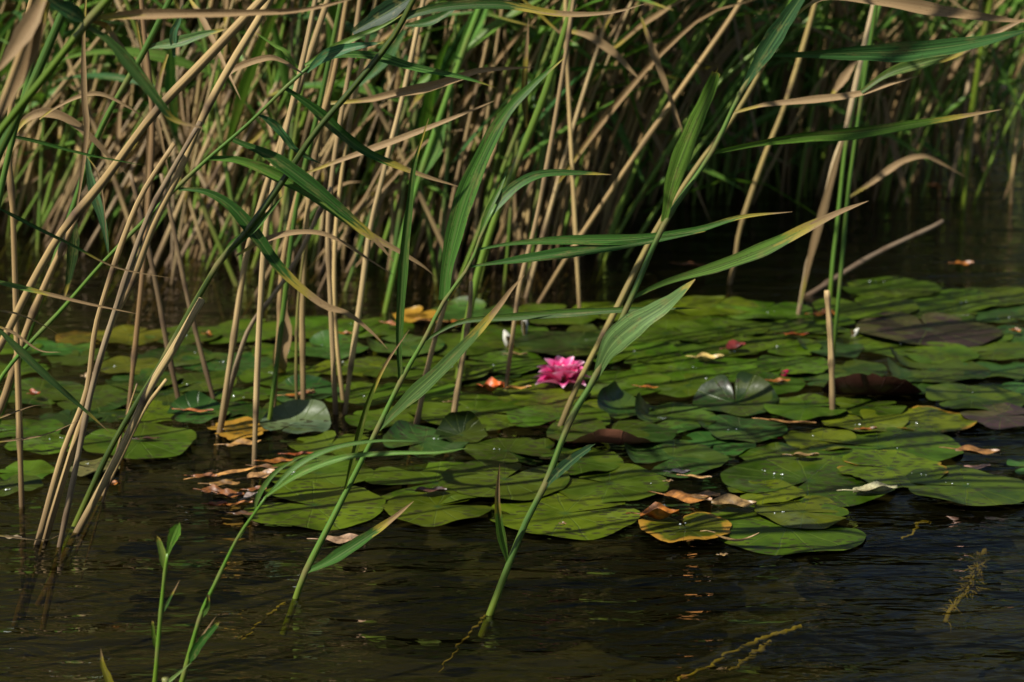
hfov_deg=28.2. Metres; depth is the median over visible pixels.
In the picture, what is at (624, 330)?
green reed
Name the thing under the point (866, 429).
fallen leaf
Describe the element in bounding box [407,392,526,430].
lily pad
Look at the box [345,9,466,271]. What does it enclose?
dry reed
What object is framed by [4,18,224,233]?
green reed
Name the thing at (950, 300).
lily pad
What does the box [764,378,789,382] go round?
fallen leaf
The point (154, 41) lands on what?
dry reed
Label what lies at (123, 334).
lily pad
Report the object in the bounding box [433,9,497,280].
dry reed
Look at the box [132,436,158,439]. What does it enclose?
fallen leaf
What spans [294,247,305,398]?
dry reed
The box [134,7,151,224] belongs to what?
dry reed
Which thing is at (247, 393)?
lily pad
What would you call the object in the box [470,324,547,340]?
lily pad
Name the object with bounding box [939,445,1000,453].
fallen leaf
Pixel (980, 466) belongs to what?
fallen leaf
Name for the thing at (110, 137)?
dry reed
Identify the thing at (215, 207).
dry reed
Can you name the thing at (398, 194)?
dry reed
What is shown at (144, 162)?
green reed
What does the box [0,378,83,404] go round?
lily pad
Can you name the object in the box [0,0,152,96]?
green reed
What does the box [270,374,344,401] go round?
lily pad
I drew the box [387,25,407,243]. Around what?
dry reed
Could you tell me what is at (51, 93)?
green reed
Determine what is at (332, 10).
green reed
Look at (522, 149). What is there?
green reed
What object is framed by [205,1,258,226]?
green reed
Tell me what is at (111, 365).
lily pad
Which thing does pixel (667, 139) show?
dry reed
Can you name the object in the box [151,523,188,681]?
green reed
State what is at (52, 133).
dry reed
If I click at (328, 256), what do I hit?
dry reed
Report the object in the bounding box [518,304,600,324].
lily pad
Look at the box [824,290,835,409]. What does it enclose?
dry reed
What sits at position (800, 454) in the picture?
fallen leaf
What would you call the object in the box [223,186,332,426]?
dry reed
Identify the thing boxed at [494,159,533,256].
dry reed
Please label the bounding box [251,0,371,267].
green reed
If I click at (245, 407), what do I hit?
lily pad
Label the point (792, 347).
lily pad
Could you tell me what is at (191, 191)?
dry reed
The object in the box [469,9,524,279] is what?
dry reed
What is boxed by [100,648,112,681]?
green reed
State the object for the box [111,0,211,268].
dry reed
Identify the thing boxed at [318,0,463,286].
dry reed
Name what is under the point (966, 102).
dry reed
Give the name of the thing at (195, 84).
dry reed
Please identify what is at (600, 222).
dry reed
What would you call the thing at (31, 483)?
lily pad
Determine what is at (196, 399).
lily pad
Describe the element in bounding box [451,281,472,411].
dry reed
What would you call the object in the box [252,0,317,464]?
dry reed
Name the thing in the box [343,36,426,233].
dry reed
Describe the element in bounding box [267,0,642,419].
green reed
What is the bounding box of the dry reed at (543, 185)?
[503,0,575,389]
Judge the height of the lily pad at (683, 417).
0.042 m
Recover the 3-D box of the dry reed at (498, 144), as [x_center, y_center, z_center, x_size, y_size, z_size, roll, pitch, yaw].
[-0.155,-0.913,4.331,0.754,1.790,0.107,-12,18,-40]
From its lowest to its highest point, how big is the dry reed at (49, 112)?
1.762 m
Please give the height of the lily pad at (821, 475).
0.008 m
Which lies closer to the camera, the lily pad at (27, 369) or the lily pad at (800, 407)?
the lily pad at (800, 407)
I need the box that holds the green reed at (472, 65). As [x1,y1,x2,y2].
[406,0,659,152]
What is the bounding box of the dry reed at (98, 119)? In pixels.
[45,0,157,245]
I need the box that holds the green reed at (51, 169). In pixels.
[10,19,192,238]
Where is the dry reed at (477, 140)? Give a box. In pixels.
[423,27,526,252]
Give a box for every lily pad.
[0,333,46,353]
[0,359,48,376]
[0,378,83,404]
[0,418,63,437]
[0,460,54,479]
[0,474,42,495]
[4,431,72,453]
[26,340,89,355]
[39,408,99,425]
[47,349,110,365]
[50,384,138,411]
[55,330,101,344]
[70,457,119,475]
[83,422,195,458]
[89,405,130,422]
[90,325,167,344]
[100,356,158,374]
[105,368,183,391]
[112,400,179,422]
[124,384,206,404]
[137,345,212,367]
[144,326,219,345]
[160,370,236,391]
[167,390,229,423]
[180,352,254,369]
[188,319,294,343]
[193,401,245,419]
[194,353,272,376]
[207,416,266,440]
[214,387,270,400]
[226,400,283,420]
[239,362,320,385]
[243,481,385,530]
[251,342,321,358]
[259,399,330,433]
[265,455,373,486]
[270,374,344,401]
[287,430,368,455]
[289,316,364,338]
[298,330,368,358]
[314,360,382,376]
[325,381,404,405]
[326,317,413,337]
[341,356,416,377]
[345,406,421,429]
[365,461,476,503]
[366,333,444,355]
[375,383,460,405]
[382,487,491,526]
[383,420,468,455]
[392,306,435,321]
[392,356,491,383]
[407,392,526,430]
[415,330,506,355]
[431,296,513,322]
[436,411,487,442]
[439,459,569,499]
[461,373,520,385]
[464,438,550,462]
[466,351,548,373]
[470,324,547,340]
[491,344,541,353]
[491,491,639,539]
[492,380,583,405]
[507,401,610,431]
[508,438,577,465]
[510,368,541,381]
[514,331,599,356]
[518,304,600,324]
[539,448,623,474]
[540,391,599,408]
[546,416,676,443]
[558,463,668,502]
[566,369,670,397]
[567,323,613,333]
[573,302,628,320]
[588,341,683,364]
[597,381,652,418]
[624,439,728,477]
[631,299,714,320]
[631,354,728,380]
[634,319,717,344]
[635,392,715,432]
[638,512,731,542]
[644,373,711,396]
[673,296,758,315]
[673,335,759,355]
[674,315,769,336]
[674,431,755,455]
[692,371,778,415]
[696,357,780,376]
[698,415,787,441]
[712,498,865,554]
[716,300,812,318]
[720,453,894,506]
[727,318,823,339]
[728,371,807,393]
[728,479,805,504]
[739,442,816,462]
[740,336,821,355]
[754,495,847,528]
[756,355,827,373]
[764,393,846,420]
[774,314,855,333]
[783,428,859,450]
[790,372,849,386]
[797,338,864,357]
[802,325,859,338]
[809,425,963,467]
[812,295,918,318]
[820,409,908,431]
[822,373,921,395]
[824,360,886,376]
[835,395,906,416]
[837,449,948,487]
[841,276,940,297]
[848,333,922,356]
[856,311,1002,346]
[887,346,990,381]
[897,406,976,432]
[902,342,979,363]
[902,382,940,395]
[905,465,1023,505]
[906,288,998,311]
[910,304,976,321]
[926,383,1023,409]
[956,305,1023,322]
[960,403,1023,429]
[963,361,1023,378]
[966,287,1023,305]
[968,341,1023,359]
[982,382,1023,396]
[991,333,1012,342]
[993,325,1023,341]
[1006,459,1023,473]
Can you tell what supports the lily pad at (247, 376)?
on the water
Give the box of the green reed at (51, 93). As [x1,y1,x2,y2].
[0,0,220,123]
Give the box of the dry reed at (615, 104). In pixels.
[524,0,751,297]
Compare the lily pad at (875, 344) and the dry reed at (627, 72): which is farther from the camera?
the dry reed at (627, 72)
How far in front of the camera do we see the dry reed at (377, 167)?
4.42 m
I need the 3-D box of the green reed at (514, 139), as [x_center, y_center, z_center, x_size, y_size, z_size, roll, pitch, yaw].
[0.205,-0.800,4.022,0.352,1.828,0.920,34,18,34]
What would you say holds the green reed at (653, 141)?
on the water
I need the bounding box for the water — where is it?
[0,1,1023,681]
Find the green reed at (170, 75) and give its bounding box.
[37,0,237,285]
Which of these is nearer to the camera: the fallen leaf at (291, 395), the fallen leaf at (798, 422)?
the fallen leaf at (798, 422)
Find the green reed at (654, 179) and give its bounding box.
[646,5,704,204]
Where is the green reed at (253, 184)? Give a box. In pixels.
[216,0,353,260]
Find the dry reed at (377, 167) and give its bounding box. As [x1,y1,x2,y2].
[347,1,419,265]
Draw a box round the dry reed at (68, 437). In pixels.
[34,0,175,544]
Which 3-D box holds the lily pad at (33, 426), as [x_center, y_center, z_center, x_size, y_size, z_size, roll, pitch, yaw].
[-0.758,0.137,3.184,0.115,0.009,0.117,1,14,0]
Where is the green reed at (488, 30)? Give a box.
[276,0,659,290]
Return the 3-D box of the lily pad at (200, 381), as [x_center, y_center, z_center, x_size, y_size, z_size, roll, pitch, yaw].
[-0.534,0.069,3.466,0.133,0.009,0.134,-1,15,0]
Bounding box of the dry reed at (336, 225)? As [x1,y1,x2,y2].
[332,0,377,404]
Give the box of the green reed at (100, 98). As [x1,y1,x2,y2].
[79,42,129,218]
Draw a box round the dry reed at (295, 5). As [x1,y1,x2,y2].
[239,0,316,276]
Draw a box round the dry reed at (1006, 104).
[998,9,1019,139]
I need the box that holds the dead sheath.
[273,278,291,372]
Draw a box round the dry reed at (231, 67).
[42,0,305,541]
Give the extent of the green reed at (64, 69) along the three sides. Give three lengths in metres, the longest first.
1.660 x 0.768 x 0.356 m
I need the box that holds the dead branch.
[804,219,943,294]
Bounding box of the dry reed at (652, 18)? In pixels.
[526,0,683,279]
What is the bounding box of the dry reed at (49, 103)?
[0,0,130,168]
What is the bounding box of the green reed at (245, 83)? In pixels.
[45,0,284,290]
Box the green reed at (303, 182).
[0,42,492,383]
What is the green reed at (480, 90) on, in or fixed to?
in the water
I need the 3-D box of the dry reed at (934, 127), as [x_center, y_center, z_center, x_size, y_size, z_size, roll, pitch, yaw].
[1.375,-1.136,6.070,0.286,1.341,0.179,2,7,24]
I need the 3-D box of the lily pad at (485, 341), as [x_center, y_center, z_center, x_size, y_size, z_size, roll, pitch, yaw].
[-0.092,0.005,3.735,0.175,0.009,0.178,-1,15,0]
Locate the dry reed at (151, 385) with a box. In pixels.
[73,297,204,532]
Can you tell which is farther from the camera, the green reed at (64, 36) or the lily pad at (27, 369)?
the green reed at (64, 36)
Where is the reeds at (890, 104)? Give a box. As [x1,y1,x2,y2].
[0,0,1023,261]
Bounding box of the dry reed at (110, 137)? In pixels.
[93,0,163,174]
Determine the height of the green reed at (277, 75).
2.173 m
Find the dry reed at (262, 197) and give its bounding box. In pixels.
[216,0,330,436]
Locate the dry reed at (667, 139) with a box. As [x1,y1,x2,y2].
[635,4,799,198]
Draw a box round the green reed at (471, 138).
[408,0,619,280]
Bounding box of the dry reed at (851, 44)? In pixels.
[850,10,892,184]
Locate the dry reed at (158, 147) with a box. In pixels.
[133,0,195,246]
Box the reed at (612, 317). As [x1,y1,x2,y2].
[558,61,768,425]
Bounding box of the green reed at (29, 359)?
[0,6,167,539]
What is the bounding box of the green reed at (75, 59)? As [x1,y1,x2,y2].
[1,3,145,119]
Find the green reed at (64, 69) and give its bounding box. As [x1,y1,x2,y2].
[0,4,96,89]
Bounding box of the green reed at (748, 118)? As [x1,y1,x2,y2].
[726,0,870,204]
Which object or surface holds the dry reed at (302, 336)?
in the water
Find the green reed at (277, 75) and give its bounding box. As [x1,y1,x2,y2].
[253,0,311,263]
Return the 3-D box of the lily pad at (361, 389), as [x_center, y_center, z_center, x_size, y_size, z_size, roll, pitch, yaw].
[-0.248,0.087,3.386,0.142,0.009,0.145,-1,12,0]
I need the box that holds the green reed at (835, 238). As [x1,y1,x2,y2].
[828,5,881,297]
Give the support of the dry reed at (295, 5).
in the water
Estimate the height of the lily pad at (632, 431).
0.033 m
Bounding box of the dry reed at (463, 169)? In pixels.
[457,14,467,263]
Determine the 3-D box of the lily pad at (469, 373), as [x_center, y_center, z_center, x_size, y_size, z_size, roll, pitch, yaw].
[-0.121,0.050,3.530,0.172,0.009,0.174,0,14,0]
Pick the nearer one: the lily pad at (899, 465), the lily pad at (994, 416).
the lily pad at (899, 465)
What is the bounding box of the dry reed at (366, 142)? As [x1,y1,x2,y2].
[320,3,427,272]
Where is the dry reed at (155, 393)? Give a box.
[102,378,166,495]
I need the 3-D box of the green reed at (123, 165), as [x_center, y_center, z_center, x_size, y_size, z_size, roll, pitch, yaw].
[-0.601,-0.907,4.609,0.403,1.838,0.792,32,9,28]
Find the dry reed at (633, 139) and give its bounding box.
[614,21,723,164]
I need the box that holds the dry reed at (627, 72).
[523,63,629,227]
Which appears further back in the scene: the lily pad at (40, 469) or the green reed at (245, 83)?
the green reed at (245, 83)
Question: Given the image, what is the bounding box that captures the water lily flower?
[533,356,590,387]
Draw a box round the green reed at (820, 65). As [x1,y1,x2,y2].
[763,0,831,161]
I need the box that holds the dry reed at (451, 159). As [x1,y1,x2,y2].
[411,0,543,263]
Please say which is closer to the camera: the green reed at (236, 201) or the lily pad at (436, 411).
the lily pad at (436, 411)
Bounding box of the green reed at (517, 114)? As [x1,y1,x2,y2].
[366,0,634,254]
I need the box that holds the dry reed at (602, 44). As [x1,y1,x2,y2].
[523,0,682,307]
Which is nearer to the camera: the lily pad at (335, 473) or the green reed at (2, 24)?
the lily pad at (335, 473)
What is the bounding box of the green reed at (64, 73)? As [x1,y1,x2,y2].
[10,31,157,210]
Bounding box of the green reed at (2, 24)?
[0,19,110,222]
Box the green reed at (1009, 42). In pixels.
[978,0,1020,163]
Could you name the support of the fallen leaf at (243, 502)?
on the water
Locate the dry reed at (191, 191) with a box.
[189,54,200,215]
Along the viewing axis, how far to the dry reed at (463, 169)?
4.35 m
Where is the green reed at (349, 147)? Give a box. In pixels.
[272,3,578,260]
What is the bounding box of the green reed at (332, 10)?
[310,0,369,267]
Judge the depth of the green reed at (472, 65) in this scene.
4.37 m
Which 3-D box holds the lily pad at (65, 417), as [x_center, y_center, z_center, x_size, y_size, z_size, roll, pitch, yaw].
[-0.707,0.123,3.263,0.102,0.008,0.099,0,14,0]
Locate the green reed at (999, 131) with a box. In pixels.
[867,1,1010,173]
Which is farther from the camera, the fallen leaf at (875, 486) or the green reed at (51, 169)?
the green reed at (51, 169)
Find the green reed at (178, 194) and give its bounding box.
[135,23,430,258]
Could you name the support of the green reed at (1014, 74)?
in the water
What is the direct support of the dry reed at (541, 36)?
in the water
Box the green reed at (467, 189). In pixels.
[293,57,786,598]
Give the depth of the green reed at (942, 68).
5.80 m
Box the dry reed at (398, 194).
[355,18,484,269]
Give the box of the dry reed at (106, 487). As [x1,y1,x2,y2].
[101,383,137,501]
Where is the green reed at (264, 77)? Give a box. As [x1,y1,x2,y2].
[144,1,322,257]
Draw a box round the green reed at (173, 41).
[0,0,227,422]
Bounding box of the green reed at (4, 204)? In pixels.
[1,30,177,207]
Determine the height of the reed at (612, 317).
1.768 m
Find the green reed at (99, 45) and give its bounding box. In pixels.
[17,0,219,241]
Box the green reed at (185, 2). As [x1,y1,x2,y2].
[169,0,233,222]
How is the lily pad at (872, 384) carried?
on the water
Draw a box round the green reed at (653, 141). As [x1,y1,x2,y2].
[641,0,730,204]
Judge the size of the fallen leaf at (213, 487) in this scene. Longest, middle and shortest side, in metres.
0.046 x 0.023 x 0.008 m
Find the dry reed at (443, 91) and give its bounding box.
[318,0,628,269]
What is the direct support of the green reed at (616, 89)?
in the water
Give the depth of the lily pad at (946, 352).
3.66 m
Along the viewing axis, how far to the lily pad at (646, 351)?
3.65 m
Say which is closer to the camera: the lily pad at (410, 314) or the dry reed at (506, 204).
the lily pad at (410, 314)
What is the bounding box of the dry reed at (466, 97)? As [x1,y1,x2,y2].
[411,0,557,227]
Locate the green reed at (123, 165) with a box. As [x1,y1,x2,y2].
[65,0,221,257]
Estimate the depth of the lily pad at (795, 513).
2.79 m
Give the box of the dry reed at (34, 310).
[0,219,77,415]
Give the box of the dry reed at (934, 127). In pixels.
[933,32,952,145]
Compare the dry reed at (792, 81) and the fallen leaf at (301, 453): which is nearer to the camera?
the fallen leaf at (301, 453)
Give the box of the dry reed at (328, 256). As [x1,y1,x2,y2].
[325,0,362,414]
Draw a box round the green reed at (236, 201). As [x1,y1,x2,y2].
[204,22,463,269]
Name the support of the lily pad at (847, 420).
on the water
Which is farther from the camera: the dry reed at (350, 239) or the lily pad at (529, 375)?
the dry reed at (350, 239)
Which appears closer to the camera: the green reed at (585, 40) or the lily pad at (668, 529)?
the lily pad at (668, 529)
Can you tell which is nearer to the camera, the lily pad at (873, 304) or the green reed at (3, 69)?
the lily pad at (873, 304)
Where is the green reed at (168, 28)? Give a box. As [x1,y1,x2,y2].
[155,18,170,134]
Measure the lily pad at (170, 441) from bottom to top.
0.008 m
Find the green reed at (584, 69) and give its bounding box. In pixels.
[480,0,682,281]
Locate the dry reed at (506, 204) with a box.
[497,1,538,265]
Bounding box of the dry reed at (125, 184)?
[80,0,239,255]
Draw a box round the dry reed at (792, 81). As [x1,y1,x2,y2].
[727,2,817,284]
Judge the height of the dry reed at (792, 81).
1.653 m
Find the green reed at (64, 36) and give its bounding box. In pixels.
[35,10,122,249]
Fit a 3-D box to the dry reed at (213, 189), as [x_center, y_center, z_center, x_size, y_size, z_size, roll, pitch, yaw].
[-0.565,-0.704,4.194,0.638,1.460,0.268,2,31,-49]
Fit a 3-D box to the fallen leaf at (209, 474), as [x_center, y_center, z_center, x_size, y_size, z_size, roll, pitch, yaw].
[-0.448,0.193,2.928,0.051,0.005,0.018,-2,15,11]
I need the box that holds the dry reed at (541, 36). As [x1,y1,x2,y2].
[495,5,581,89]
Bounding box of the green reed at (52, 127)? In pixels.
[1,0,240,205]
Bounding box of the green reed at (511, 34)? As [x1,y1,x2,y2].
[507,0,615,274]
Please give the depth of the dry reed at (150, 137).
3.12 m
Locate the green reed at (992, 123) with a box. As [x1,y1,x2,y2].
[973,2,1008,129]
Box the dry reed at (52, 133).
[5,49,164,185]
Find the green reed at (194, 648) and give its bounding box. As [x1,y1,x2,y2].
[179,439,465,681]
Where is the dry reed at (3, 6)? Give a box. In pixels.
[0,0,7,113]
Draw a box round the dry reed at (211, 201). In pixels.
[176,3,472,266]
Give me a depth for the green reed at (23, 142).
4.63 m
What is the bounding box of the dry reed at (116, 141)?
[48,11,139,255]
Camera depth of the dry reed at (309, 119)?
4.38 m
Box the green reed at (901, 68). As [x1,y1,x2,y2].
[734,5,1023,357]
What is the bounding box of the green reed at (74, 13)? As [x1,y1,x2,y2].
[0,0,347,137]
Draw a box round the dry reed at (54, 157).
[41,138,59,212]
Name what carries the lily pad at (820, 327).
on the water
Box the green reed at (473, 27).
[359,9,487,312]
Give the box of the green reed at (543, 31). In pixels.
[492,0,671,286]
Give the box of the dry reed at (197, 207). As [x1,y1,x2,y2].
[164,146,230,264]
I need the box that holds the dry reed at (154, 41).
[153,39,235,192]
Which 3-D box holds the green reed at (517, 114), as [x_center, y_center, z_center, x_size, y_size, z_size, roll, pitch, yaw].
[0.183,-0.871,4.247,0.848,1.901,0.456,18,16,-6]
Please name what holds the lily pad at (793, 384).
on the water
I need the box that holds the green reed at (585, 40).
[503,0,819,255]
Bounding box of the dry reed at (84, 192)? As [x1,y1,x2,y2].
[78,98,142,203]
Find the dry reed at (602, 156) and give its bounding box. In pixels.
[583,68,666,207]
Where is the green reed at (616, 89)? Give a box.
[605,0,634,204]
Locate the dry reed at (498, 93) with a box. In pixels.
[461,4,572,242]
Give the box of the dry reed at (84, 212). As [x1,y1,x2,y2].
[78,96,147,230]
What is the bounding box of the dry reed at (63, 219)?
[55,67,123,234]
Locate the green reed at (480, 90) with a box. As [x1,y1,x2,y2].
[416,10,548,243]
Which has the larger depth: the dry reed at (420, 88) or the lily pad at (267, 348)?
the lily pad at (267, 348)
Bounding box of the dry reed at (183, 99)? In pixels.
[122,0,391,162]
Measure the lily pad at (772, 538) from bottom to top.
0.008 m
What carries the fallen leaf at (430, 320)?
on the water
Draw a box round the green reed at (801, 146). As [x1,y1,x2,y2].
[800,3,862,150]
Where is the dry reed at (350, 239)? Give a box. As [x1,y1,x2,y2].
[315,9,352,245]
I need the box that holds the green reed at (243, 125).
[192,18,282,243]
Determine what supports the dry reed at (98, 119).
in the water
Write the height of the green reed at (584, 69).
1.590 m
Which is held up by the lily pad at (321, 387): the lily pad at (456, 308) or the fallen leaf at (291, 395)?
the fallen leaf at (291, 395)
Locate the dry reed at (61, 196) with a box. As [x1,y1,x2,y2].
[40,4,191,236]
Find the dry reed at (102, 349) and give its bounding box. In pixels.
[57,120,201,546]
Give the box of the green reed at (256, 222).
[71,0,415,526]
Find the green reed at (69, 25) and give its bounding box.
[48,0,151,57]
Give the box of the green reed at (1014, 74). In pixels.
[985,40,1023,166]
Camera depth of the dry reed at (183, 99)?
4.61 m
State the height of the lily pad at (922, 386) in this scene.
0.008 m
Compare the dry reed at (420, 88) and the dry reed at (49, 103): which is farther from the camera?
the dry reed at (49, 103)
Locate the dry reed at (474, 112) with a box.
[452,59,489,189]
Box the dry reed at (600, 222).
[581,152,601,227]
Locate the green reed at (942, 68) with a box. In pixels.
[909,16,1022,163]
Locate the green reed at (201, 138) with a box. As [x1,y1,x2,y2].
[132,82,226,241]
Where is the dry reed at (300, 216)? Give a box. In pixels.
[254,0,476,293]
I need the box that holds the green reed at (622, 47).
[415,0,675,271]
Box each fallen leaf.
[27,388,40,394]
[111,480,120,485]
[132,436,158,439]
[172,408,213,411]
[184,466,255,479]
[184,472,216,477]
[193,484,223,492]
[198,479,239,485]
[201,501,226,505]
[209,488,243,497]
[214,438,260,446]
[221,500,251,505]
[225,510,252,514]
[236,469,274,479]
[239,492,256,500]
[240,485,266,490]
[245,464,277,468]
[253,457,292,462]
[277,391,314,396]
[278,451,312,455]
[307,533,357,543]
[338,331,351,334]
[380,321,395,324]
[404,486,446,492]
[414,318,450,322]
[476,377,503,390]
[502,352,526,354]
[504,385,531,389]
[626,502,678,519]
[632,385,656,387]
[648,490,711,502]
[661,468,689,472]
[670,262,704,265]
[677,474,711,477]
[690,491,719,497]
[691,352,723,360]
[695,493,756,507]
[700,530,758,540]
[721,339,744,349]
[753,418,815,423]
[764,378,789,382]
[780,332,808,335]
[782,452,818,457]
[805,308,834,316]
[837,481,896,492]
[854,426,876,430]
[927,182,943,187]
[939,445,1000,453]
[950,261,973,265]
[965,464,990,468]
[1009,327,1020,331]
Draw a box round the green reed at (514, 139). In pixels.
[456,1,721,287]
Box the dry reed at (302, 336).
[299,2,343,399]
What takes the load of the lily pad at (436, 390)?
on the water
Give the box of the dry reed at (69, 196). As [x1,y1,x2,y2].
[44,34,148,240]
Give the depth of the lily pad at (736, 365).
3.57 m
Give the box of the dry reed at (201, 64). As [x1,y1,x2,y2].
[0,0,267,351]
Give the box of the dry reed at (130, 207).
[115,2,215,243]
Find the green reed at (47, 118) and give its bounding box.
[41,1,114,132]
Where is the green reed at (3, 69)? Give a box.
[0,13,53,77]
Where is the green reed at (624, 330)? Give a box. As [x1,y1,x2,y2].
[486,0,1023,615]
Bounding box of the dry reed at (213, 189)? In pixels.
[189,0,265,256]
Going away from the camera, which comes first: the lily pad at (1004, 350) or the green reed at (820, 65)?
the lily pad at (1004, 350)
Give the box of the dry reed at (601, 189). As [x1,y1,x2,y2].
[580,62,604,217]
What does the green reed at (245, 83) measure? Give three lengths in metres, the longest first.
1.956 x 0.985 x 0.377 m
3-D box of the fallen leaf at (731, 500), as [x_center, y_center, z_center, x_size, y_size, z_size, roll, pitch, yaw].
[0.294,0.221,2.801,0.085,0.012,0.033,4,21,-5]
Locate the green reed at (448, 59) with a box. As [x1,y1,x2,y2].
[264,0,467,271]
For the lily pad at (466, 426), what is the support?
on the water
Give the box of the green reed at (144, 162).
[116,26,286,218]
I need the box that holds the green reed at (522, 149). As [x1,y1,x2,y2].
[455,0,576,378]
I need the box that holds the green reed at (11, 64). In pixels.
[3,42,58,74]
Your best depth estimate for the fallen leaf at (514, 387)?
3.40 m
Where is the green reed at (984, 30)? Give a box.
[960,0,992,210]
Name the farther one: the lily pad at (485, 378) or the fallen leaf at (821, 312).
the fallen leaf at (821, 312)
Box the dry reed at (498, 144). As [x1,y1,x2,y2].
[471,41,548,244]
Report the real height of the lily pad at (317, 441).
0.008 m
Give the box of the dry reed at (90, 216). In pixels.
[89,5,112,218]
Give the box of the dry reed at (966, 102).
[945,0,1014,197]
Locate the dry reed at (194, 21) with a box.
[83,17,197,220]
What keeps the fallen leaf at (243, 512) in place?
on the water
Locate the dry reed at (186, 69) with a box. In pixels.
[45,6,238,246]
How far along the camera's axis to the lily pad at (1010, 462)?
2.99 m
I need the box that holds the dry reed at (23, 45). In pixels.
[0,0,49,120]
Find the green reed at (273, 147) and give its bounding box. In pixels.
[250,0,534,297]
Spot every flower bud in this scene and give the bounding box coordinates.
[503,330,509,347]
[520,320,529,335]
[781,369,788,376]
[851,328,858,336]
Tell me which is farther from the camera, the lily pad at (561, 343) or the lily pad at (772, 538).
the lily pad at (561, 343)
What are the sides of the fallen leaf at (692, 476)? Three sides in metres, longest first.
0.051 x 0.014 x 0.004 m
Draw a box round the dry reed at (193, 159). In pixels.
[170,0,234,283]
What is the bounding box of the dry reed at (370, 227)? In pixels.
[342,0,425,414]
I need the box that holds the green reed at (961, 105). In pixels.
[959,3,972,124]
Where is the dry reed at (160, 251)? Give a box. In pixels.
[147,0,273,276]
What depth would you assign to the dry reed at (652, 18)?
4.16 m
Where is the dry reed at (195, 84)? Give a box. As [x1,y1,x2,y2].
[159,0,225,201]
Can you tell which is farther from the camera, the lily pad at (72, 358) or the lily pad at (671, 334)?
the lily pad at (671, 334)
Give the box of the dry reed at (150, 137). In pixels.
[126,0,240,424]
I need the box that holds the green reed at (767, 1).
[542,0,825,163]
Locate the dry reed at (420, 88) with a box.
[274,0,532,406]
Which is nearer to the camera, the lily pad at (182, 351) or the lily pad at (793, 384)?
the lily pad at (793, 384)
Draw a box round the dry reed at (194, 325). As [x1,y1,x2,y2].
[159,173,214,398]
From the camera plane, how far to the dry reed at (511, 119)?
4.39 m
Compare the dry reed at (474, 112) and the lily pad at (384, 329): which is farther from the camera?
the dry reed at (474, 112)
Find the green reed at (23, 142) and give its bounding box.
[6,0,129,237]
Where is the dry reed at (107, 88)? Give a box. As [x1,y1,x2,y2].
[53,0,150,221]
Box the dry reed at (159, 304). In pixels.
[129,173,179,398]
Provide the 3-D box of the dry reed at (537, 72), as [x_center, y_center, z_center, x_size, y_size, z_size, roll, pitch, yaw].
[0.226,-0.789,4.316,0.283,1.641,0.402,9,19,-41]
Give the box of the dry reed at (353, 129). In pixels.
[316,74,376,269]
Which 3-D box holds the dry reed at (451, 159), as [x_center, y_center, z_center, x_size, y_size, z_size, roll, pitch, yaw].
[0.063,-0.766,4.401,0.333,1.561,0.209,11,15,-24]
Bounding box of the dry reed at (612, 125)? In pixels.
[555,85,656,207]
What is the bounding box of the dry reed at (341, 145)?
[253,0,426,271]
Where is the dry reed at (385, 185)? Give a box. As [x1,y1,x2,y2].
[317,0,461,291]
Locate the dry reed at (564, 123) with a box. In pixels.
[492,0,634,265]
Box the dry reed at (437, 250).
[435,12,453,262]
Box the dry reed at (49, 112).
[5,0,144,506]
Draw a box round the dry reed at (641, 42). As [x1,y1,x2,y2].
[532,0,655,203]
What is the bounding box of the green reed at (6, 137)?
[0,0,72,159]
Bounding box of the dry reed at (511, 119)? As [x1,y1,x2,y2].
[503,12,544,266]
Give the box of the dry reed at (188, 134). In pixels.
[171,0,231,269]
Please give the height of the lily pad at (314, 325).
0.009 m
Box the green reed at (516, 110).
[432,0,553,255]
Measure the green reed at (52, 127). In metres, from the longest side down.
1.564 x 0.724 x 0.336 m
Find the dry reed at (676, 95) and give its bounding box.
[537,0,743,302]
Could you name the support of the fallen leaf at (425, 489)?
on the lily pad at (427, 509)
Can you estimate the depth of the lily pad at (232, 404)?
3.29 m
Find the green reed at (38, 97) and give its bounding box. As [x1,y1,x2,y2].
[0,9,223,169]
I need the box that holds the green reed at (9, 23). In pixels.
[0,8,25,38]
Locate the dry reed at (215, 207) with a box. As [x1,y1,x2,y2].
[114,0,238,262]
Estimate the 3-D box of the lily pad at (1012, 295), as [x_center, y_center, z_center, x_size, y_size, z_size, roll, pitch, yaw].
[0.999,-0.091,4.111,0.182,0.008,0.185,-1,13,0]
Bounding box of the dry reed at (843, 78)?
[796,5,964,314]
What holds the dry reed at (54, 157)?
in the water
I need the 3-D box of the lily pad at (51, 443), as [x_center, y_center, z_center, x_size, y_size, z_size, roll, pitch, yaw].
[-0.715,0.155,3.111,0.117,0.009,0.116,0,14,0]
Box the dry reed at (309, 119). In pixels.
[279,4,409,258]
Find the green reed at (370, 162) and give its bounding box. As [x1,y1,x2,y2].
[318,27,545,238]
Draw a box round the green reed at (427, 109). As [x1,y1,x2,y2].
[246,24,454,281]
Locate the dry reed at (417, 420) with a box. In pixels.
[414,244,460,424]
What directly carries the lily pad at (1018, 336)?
on the water
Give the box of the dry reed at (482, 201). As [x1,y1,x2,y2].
[425,0,573,249]
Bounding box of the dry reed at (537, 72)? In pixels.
[471,0,710,256]
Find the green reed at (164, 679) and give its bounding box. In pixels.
[162,677,168,681]
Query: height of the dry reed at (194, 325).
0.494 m
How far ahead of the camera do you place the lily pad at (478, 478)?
2.93 m
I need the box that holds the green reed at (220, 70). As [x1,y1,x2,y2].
[153,0,379,265]
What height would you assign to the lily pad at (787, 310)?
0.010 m
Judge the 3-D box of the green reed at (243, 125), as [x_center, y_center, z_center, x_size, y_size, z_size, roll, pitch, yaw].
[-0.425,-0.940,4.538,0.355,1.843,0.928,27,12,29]
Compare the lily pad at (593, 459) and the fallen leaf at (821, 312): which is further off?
the fallen leaf at (821, 312)

